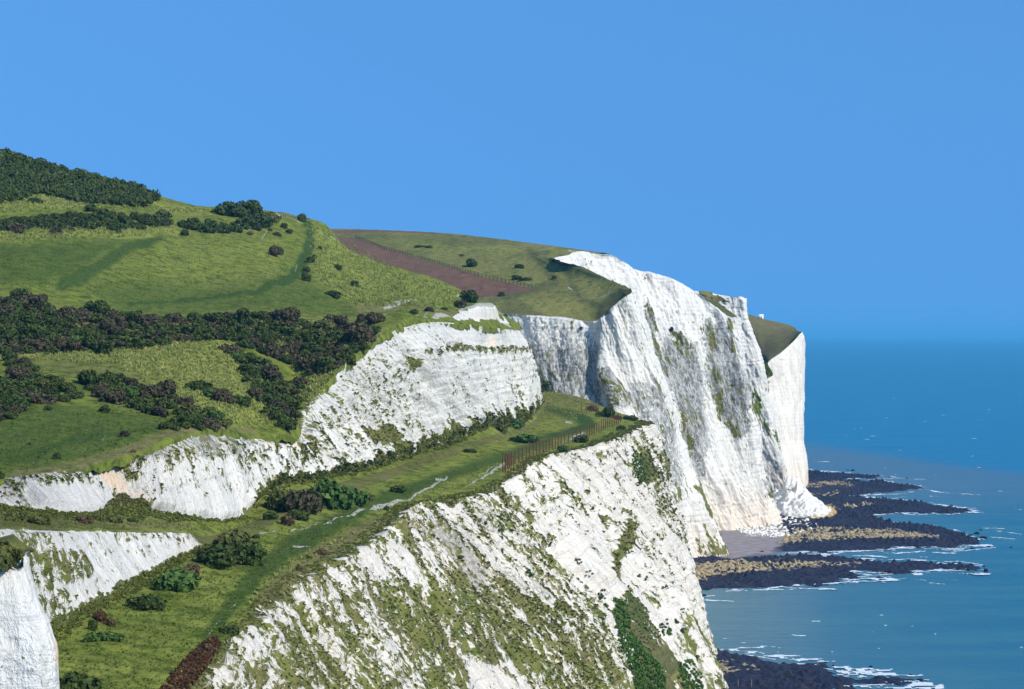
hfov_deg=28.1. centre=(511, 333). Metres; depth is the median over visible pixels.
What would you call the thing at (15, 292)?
bush
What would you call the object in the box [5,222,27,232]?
bush
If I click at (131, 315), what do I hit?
bush
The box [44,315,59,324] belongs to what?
bush
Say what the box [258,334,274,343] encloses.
bush
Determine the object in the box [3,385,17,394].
bush
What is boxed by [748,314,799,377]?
clifftop down
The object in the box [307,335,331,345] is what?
bush
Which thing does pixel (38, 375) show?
bush
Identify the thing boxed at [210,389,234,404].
bush
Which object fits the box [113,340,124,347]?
bush
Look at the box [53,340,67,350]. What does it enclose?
bush
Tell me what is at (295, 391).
bush
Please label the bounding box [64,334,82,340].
bush
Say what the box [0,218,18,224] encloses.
bush
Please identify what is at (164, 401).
bush
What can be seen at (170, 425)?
bush
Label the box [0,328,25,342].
bush
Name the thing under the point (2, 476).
bush
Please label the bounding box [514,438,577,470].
railing
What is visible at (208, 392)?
bush
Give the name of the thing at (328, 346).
bush
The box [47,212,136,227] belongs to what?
undergrowth
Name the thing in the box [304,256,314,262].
bush
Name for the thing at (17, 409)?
bush
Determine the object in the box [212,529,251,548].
bush
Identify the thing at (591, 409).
rusty frame
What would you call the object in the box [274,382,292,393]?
bush
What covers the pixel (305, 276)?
bush
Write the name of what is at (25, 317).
bush
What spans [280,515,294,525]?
bush
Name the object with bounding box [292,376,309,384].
bush
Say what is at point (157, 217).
bush
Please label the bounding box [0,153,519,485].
hillside
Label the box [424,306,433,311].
bush
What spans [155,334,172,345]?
bush
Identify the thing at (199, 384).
bush
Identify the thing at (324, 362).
bush
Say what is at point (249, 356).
bush
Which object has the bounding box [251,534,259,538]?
bush
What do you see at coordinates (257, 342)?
bush
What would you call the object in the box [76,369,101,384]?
bush
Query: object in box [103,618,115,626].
bush
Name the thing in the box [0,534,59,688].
chalk spur
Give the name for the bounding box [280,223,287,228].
bush
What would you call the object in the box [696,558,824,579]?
beach boulders
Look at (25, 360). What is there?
bush
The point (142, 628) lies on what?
grass tufts
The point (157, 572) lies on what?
wall foot scrub
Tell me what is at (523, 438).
bush
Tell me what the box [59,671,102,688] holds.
bush
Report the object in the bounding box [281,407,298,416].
bush
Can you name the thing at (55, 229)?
bush
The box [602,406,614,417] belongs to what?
bush
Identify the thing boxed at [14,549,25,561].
bush
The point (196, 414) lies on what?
bush
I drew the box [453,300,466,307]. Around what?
bush
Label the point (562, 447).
bush
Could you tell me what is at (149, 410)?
bush
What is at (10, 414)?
bush
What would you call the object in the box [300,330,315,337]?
bush
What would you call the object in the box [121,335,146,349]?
bush
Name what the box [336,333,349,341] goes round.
bush
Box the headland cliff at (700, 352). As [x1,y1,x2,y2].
[551,251,782,530]
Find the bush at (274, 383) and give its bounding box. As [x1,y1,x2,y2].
[262,381,276,386]
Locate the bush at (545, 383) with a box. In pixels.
[541,381,550,385]
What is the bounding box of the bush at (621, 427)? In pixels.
[615,425,625,429]
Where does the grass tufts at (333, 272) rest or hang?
on the hillside
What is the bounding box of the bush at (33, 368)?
[25,364,39,371]
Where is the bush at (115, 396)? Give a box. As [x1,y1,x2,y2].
[99,389,126,403]
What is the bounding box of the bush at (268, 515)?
[262,511,277,519]
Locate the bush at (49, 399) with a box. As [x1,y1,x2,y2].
[36,393,57,404]
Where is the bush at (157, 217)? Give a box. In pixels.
[145,214,164,221]
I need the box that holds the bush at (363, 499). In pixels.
[345,486,371,505]
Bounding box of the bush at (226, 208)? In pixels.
[209,201,244,216]
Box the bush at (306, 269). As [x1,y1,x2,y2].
[302,266,310,271]
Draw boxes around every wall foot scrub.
[0,503,250,522]
[51,536,249,642]
[250,409,533,509]
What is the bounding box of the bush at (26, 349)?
[18,345,33,352]
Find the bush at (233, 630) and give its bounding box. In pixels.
[218,625,239,636]
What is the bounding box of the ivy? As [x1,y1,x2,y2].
[612,446,703,688]
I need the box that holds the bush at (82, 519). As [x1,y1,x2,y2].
[76,514,94,523]
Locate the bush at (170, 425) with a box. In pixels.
[158,421,180,430]
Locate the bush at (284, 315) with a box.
[274,307,300,321]
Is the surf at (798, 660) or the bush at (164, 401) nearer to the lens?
the bush at (164, 401)
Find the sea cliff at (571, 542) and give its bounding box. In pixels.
[189,422,728,688]
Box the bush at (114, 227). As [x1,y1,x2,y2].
[106,224,121,231]
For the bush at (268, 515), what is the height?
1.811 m
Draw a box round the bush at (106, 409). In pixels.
[98,405,110,412]
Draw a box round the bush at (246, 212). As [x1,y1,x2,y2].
[238,208,250,216]
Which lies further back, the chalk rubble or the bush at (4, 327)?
the chalk rubble
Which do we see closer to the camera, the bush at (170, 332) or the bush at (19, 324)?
the bush at (19, 324)
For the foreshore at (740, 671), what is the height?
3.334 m
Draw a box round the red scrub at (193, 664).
[159,636,221,688]
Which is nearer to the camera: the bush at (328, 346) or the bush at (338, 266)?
the bush at (328, 346)
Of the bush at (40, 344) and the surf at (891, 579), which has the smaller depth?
the bush at (40, 344)
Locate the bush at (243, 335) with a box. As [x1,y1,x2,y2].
[236,332,252,340]
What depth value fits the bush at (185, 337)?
427.44 m
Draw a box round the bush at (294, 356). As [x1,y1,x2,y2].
[289,354,302,365]
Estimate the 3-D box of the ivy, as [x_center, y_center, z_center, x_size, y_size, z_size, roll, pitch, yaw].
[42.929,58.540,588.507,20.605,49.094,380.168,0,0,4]
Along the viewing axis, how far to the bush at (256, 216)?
701.58 m
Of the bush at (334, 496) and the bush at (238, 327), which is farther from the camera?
the bush at (238, 327)
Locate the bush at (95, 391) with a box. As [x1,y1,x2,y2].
[90,386,106,397]
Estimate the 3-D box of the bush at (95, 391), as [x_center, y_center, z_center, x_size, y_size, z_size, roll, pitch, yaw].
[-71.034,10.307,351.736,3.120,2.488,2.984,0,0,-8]
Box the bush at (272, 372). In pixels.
[261,363,283,380]
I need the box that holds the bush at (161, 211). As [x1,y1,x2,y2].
[156,209,171,217]
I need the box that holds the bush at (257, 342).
[250,337,262,346]
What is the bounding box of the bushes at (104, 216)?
[0,196,380,428]
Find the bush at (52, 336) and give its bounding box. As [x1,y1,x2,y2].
[37,330,60,342]
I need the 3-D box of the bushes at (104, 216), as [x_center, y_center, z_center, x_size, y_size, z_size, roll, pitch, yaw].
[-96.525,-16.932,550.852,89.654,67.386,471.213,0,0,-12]
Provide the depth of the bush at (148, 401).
346.92 m
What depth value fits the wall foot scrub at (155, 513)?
268.98 m
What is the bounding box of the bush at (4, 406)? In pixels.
[0,403,10,410]
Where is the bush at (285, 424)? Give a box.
[274,419,297,429]
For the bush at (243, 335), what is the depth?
443.45 m
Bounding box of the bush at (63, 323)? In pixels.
[56,319,67,327]
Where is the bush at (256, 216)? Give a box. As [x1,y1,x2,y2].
[249,212,275,226]
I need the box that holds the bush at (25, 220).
[15,216,35,225]
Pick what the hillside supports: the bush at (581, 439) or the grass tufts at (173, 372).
the grass tufts at (173, 372)
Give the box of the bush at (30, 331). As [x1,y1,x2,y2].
[19,322,50,340]
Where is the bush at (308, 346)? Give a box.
[299,341,320,350]
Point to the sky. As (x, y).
(827, 166)
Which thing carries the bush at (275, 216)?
on the hillside
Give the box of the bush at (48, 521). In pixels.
[42,515,50,524]
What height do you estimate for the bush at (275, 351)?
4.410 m
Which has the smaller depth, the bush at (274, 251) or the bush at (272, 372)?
the bush at (272, 372)
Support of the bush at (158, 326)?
on the hillside
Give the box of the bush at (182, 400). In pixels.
[173,396,194,404]
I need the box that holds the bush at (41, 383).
[32,378,52,389]
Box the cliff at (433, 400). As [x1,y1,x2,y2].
[0,322,603,633]
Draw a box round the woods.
[0,147,160,206]
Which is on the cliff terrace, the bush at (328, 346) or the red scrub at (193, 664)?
the red scrub at (193, 664)
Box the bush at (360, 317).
[356,313,364,322]
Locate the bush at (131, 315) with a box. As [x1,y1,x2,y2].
[127,310,143,322]
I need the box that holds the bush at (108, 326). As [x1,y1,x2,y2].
[93,319,120,334]
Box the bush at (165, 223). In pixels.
[160,221,169,226]
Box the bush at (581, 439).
[573,435,588,442]
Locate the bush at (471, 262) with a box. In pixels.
[466,258,477,266]
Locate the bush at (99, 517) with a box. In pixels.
[90,512,102,521]
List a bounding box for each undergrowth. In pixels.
[0,293,369,368]
[0,357,75,415]
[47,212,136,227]
[102,370,188,407]
[179,219,263,229]
[232,207,272,216]
[234,353,302,423]
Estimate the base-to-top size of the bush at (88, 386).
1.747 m
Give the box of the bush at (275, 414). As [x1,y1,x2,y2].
[268,410,284,420]
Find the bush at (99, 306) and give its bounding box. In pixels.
[84,300,110,314]
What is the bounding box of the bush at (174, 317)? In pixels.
[164,312,188,323]
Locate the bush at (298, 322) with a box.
[291,319,309,327]
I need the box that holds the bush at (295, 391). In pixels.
[290,388,302,393]
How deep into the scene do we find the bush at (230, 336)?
439.22 m
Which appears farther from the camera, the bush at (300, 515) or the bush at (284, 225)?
the bush at (284, 225)
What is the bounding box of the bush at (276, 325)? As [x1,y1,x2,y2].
[263,320,286,330]
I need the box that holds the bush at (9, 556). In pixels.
[0,540,23,571]
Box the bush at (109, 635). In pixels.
[82,631,124,641]
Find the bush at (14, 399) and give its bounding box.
[2,394,30,405]
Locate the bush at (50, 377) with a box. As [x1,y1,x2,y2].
[45,374,57,382]
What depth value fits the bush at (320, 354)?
435.78 m
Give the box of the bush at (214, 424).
[201,417,221,430]
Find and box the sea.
[701,334,1023,688]
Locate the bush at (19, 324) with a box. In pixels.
[15,322,23,328]
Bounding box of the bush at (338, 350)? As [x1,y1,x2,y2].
[332,347,344,353]
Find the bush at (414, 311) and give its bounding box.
[409,309,417,313]
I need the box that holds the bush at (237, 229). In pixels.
[232,225,243,232]
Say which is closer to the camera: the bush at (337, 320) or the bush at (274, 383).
the bush at (274, 383)
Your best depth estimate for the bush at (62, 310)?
462.13 m
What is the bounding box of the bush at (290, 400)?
[274,392,301,405]
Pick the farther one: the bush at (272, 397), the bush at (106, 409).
the bush at (272, 397)
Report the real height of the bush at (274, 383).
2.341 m
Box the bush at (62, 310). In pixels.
[57,306,75,315]
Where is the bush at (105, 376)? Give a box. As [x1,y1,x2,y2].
[99,372,115,382]
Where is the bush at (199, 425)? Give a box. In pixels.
[191,421,205,430]
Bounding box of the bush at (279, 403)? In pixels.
[267,399,286,407]
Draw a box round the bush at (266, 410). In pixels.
[258,405,283,415]
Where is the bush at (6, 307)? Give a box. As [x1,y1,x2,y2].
[0,302,15,313]
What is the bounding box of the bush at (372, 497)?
[367,493,374,500]
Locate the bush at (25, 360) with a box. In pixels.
[16,357,32,364]
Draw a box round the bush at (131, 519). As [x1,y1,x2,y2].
[126,517,138,522]
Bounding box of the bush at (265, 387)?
[256,383,273,393]
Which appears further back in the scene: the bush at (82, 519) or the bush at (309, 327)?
the bush at (309, 327)
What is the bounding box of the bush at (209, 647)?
[201,643,217,652]
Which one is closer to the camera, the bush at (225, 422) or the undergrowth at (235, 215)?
the bush at (225, 422)
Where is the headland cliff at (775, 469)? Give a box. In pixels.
[695,291,788,491]
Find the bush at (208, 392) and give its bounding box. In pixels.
[202,388,215,397]
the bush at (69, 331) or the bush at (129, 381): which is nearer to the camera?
the bush at (129, 381)
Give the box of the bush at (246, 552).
[233,538,267,566]
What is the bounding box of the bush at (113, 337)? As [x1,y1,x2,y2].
[107,335,124,340]
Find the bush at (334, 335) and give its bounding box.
[326,330,343,340]
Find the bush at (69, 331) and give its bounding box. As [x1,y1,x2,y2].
[63,327,75,336]
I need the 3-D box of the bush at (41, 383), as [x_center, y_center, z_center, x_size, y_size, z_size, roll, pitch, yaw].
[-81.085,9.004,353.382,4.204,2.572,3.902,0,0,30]
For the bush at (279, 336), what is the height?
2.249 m
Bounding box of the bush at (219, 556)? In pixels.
[195,543,238,569]
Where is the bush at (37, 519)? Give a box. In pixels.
[26,514,46,524]
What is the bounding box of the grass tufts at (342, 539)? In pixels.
[181,388,592,672]
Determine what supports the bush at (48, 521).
on the cliff at (433, 400)
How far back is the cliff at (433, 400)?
356.49 m
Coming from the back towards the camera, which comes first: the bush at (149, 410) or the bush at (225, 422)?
the bush at (149, 410)
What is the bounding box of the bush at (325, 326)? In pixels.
[312,319,336,335]
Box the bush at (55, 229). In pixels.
[49,225,63,233]
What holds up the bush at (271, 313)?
on the hillside
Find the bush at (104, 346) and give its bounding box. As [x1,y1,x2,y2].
[92,339,114,353]
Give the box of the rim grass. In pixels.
[190,419,651,687]
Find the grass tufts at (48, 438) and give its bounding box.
[0,230,304,469]
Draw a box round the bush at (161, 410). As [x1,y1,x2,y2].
[150,405,169,416]
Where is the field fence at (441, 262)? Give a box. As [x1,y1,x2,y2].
[355,235,531,286]
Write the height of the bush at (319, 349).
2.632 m
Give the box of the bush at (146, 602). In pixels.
[125,593,166,611]
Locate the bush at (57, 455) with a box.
[52,453,61,458]
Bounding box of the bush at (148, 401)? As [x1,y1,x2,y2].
[136,398,155,407]
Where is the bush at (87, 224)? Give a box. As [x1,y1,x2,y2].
[75,219,95,229]
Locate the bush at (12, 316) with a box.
[1,312,18,323]
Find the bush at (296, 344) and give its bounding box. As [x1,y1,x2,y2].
[287,339,304,348]
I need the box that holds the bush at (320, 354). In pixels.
[314,352,325,359]
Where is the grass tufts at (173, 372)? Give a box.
[0,318,356,425]
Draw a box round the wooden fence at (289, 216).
[280,212,296,222]
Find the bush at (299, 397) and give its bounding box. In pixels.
[292,395,304,401]
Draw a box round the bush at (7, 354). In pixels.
[1,349,17,360]
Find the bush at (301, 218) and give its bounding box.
[297,213,306,221]
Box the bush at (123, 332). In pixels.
[114,329,129,335]
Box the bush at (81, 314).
[63,308,91,321]
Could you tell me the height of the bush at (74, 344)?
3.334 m
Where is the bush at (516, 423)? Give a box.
[509,418,524,428]
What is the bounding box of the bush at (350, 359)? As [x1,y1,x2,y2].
[334,352,356,365]
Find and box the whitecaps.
[723,371,1022,651]
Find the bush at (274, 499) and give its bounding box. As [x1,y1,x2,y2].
[263,487,290,511]
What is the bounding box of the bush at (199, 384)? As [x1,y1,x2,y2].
[185,380,212,390]
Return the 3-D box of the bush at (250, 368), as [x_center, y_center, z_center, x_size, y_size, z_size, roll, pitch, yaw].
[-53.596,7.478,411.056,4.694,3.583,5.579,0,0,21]
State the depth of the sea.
1003.34 m
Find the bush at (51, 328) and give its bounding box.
[45,325,61,332]
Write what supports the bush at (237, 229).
on the hillside
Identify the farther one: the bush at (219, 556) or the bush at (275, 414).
the bush at (275, 414)
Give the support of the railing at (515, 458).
on the cliff terrace
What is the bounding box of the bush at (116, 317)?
[106,313,124,321]
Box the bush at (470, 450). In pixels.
[463,448,476,452]
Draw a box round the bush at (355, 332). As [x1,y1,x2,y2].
[345,323,376,341]
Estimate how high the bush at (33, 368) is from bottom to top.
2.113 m
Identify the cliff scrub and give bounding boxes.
[0,342,694,688]
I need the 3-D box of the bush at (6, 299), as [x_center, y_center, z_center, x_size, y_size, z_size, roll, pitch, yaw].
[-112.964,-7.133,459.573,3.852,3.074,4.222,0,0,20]
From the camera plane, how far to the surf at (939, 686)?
527.65 m
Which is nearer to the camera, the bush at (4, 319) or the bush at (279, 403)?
the bush at (279, 403)
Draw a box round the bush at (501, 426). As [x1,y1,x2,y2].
[493,419,507,433]
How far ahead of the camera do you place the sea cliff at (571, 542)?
373.01 m
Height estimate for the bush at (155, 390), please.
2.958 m
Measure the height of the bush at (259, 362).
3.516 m
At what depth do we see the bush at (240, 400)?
375.00 m
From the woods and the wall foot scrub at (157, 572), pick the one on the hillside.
the woods
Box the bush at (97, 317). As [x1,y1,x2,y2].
[90,313,109,322]
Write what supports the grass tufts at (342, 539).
on the cliff terrace
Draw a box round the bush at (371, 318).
[364,312,385,324]
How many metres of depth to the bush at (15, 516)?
215.28 m
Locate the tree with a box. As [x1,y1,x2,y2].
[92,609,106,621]
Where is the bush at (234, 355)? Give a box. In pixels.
[230,352,244,358]
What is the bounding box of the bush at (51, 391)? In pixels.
[40,387,60,396]
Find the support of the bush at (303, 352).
on the hillside
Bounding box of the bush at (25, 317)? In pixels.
[17,311,38,324]
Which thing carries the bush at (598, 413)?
on the cliff terrace
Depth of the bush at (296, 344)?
448.55 m
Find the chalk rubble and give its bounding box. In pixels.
[736,514,818,536]
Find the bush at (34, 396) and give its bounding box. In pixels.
[23,391,43,403]
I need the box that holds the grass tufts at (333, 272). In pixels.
[0,192,457,305]
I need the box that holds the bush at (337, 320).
[322,314,348,326]
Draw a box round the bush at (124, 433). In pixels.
[120,430,129,436]
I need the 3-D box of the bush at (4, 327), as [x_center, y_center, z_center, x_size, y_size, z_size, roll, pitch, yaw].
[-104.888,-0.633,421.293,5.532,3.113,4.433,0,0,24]
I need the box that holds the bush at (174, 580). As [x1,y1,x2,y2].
[151,567,201,592]
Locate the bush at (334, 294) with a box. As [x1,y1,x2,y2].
[324,290,341,297]
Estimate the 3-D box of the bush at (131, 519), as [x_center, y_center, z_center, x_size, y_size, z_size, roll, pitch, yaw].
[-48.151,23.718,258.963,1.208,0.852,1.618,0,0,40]
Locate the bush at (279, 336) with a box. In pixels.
[270,332,282,339]
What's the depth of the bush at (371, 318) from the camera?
472.42 m
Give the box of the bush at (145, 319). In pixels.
[132,313,162,326]
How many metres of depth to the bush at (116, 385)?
359.77 m
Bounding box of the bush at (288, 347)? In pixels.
[282,344,297,353]
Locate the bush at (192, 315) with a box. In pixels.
[187,311,203,321]
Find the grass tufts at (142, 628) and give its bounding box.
[0,421,624,688]
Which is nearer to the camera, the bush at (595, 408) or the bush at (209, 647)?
the bush at (209, 647)
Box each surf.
[702,461,1016,685]
[720,646,943,688]
[732,513,992,589]
[808,469,976,510]
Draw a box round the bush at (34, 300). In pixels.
[14,293,44,309]
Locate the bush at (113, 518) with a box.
[105,515,122,523]
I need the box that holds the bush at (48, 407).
[44,405,52,410]
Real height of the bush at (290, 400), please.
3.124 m
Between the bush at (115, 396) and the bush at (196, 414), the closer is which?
the bush at (196, 414)
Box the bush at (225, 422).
[218,418,232,426]
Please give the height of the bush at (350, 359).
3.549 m
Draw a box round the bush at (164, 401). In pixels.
[153,397,176,407]
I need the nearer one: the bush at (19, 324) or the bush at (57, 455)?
the bush at (57, 455)
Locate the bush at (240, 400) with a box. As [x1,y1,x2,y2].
[233,395,247,405]
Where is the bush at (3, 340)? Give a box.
[0,337,6,344]
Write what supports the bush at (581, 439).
on the cliff terrace
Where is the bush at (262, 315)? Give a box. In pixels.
[250,310,270,320]
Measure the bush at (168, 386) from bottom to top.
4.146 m
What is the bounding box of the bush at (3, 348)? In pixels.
[0,345,8,352]
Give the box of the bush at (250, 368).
[236,362,256,375]
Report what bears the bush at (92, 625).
on the cliff terrace
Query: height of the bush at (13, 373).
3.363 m
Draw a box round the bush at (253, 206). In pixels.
[237,199,262,213]
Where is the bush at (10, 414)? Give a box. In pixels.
[3,411,18,418]
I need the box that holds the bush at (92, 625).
[88,619,97,630]
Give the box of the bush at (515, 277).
[512,275,521,279]
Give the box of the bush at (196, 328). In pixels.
[184,321,212,335]
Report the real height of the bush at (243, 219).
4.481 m
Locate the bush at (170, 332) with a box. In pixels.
[161,329,177,335]
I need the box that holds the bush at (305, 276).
[301,272,311,281]
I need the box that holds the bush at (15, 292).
[10,288,32,296]
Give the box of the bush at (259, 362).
[252,357,271,368]
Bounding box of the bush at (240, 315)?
[232,307,250,323]
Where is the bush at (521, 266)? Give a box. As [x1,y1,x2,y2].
[514,264,523,268]
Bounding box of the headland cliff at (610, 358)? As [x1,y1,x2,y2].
[503,285,728,557]
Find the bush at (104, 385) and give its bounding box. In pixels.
[94,383,110,387]
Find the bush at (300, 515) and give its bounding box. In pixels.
[285,509,310,520]
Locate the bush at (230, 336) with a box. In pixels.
[220,331,239,341]
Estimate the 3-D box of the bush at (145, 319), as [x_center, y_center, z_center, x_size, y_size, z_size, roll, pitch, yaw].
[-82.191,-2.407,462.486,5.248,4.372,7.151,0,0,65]
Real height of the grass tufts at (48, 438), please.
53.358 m
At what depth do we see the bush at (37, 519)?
219.28 m
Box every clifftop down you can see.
[331,229,631,320]
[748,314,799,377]
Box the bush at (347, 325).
[344,322,356,328]
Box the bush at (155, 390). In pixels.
[139,384,166,397]
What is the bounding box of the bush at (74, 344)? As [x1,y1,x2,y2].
[66,338,83,350]
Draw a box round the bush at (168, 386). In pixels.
[157,379,176,397]
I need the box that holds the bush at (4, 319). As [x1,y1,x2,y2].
[0,316,8,323]
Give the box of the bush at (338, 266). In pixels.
[334,264,341,269]
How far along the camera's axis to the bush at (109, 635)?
191.33 m
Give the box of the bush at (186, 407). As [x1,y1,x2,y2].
[179,403,201,413]
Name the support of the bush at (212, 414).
on the hillside
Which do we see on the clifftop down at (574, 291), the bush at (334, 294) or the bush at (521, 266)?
the bush at (521, 266)
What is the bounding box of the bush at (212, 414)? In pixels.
[202,410,224,419]
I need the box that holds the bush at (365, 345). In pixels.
[350,341,370,349]
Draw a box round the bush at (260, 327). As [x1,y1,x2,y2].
[253,323,269,331]
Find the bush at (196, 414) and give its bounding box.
[185,410,206,419]
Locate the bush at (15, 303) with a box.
[8,299,23,307]
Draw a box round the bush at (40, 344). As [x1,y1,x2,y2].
[29,337,52,351]
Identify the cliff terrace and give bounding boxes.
[56,401,638,688]
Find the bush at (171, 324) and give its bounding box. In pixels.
[164,322,178,328]
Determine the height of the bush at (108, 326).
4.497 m
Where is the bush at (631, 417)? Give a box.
[622,415,639,420]
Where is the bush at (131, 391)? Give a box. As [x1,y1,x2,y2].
[121,386,139,399]
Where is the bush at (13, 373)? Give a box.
[4,365,31,379]
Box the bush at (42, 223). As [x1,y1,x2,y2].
[35,219,51,227]
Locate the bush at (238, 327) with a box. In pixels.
[228,322,249,333]
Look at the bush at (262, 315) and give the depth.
484.52 m
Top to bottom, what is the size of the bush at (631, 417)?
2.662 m
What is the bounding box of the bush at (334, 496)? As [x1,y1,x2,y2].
[306,477,359,509]
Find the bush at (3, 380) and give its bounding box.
[0,376,6,386]
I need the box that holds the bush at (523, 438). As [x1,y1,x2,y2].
[507,433,540,442]
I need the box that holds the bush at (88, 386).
[82,383,96,390]
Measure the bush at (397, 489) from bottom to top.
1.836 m
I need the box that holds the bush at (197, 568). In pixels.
[183,563,200,576]
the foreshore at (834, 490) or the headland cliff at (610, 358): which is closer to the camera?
the headland cliff at (610, 358)
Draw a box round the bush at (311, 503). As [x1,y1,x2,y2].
[282,489,323,514]
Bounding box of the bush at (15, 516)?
[4,510,26,522]
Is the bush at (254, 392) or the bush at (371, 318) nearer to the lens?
the bush at (254, 392)
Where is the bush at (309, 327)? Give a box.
[303,324,315,331]
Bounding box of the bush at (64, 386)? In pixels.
[57,382,75,391]
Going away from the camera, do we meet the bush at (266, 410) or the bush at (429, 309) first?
the bush at (266, 410)
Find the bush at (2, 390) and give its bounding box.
[0,387,8,393]
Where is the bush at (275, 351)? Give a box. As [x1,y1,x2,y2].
[256,341,284,358]
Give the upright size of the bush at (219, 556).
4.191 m
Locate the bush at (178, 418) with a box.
[168,414,195,423]
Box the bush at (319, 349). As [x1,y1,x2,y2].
[312,346,326,352]
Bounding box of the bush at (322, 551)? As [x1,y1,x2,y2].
[313,548,329,554]
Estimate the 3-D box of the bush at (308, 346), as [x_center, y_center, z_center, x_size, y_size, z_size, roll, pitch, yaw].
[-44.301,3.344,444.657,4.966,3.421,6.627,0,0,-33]
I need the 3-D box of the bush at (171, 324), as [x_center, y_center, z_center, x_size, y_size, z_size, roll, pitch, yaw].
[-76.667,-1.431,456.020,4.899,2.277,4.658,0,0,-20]
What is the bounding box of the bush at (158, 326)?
[149,323,168,330]
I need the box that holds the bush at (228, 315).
[224,312,232,318]
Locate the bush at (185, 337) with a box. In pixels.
[174,334,192,341]
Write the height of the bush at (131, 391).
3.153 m
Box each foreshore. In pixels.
[693,481,980,589]
[717,648,916,688]
[771,470,966,512]
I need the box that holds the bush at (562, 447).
[557,445,569,451]
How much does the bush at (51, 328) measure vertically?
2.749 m
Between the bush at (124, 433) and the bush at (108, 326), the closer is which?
the bush at (124, 433)
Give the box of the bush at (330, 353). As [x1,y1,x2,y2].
[326,351,335,356]
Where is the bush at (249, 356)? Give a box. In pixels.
[241,352,257,361]
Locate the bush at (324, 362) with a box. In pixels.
[310,354,334,373]
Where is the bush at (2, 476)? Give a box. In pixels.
[0,471,4,478]
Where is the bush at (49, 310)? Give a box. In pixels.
[37,303,58,316]
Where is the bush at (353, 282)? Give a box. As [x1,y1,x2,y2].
[350,280,358,285]
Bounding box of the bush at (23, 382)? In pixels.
[8,377,37,387]
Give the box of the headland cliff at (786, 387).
[764,331,807,486]
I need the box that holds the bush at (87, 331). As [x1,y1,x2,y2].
[73,326,107,336]
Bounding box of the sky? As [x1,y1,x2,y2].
[0,0,1023,333]
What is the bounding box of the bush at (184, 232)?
[180,229,188,235]
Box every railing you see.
[502,413,620,472]
[503,453,513,472]
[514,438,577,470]
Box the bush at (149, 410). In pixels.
[140,405,154,414]
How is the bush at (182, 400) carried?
on the hillside
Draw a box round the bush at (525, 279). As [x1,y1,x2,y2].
[519,277,532,280]
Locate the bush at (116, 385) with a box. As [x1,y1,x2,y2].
[109,381,125,390]
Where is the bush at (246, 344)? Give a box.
[235,340,255,348]
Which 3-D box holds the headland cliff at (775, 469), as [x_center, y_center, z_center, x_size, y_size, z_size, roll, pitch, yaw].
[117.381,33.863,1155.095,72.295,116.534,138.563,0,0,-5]
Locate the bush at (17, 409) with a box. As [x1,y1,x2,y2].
[7,405,23,412]
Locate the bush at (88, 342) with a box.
[77,336,98,348]
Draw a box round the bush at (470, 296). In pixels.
[459,289,477,302]
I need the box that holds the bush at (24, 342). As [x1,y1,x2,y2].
[17,340,29,345]
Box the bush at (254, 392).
[245,387,263,397]
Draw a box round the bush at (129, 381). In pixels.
[120,377,138,386]
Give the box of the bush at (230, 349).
[217,343,243,353]
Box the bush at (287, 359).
[276,354,293,363]
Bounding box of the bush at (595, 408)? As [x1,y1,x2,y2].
[585,405,597,410]
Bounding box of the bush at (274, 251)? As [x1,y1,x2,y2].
[268,245,283,256]
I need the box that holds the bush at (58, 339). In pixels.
[54,336,66,342]
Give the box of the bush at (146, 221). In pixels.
[137,218,152,225]
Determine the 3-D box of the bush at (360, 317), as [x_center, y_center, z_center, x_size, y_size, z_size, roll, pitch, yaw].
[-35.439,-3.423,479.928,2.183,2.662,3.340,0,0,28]
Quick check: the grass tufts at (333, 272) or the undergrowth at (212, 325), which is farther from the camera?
the grass tufts at (333, 272)
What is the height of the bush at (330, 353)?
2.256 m
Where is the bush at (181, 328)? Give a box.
[172,323,188,333]
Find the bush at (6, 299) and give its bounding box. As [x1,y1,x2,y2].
[2,296,15,302]
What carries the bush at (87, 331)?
on the hillside
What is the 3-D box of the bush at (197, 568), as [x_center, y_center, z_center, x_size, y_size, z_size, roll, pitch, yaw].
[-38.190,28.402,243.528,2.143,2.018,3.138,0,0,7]
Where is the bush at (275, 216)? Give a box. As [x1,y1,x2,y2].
[263,212,280,222]
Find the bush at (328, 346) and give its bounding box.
[324,343,335,350]
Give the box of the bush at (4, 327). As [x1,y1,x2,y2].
[0,323,18,334]
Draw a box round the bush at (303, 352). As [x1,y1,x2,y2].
[298,349,311,357]
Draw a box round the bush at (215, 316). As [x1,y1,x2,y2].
[202,312,227,323]
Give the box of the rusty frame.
[581,401,598,412]
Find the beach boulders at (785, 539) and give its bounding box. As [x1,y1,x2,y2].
[782,528,929,542]
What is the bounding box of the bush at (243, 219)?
[235,215,254,223]
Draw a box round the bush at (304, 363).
[295,355,315,369]
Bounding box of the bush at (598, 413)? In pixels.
[595,411,603,415]
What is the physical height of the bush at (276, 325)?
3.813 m
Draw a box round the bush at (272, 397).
[258,394,285,402]
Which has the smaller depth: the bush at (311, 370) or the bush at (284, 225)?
the bush at (311, 370)
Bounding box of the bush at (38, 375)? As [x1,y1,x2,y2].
[23,372,44,379]
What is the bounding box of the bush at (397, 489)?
[390,485,406,492]
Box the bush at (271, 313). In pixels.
[267,311,275,318]
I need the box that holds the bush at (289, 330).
[275,325,297,336]
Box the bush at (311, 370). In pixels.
[306,364,317,374]
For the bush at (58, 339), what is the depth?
413.20 m

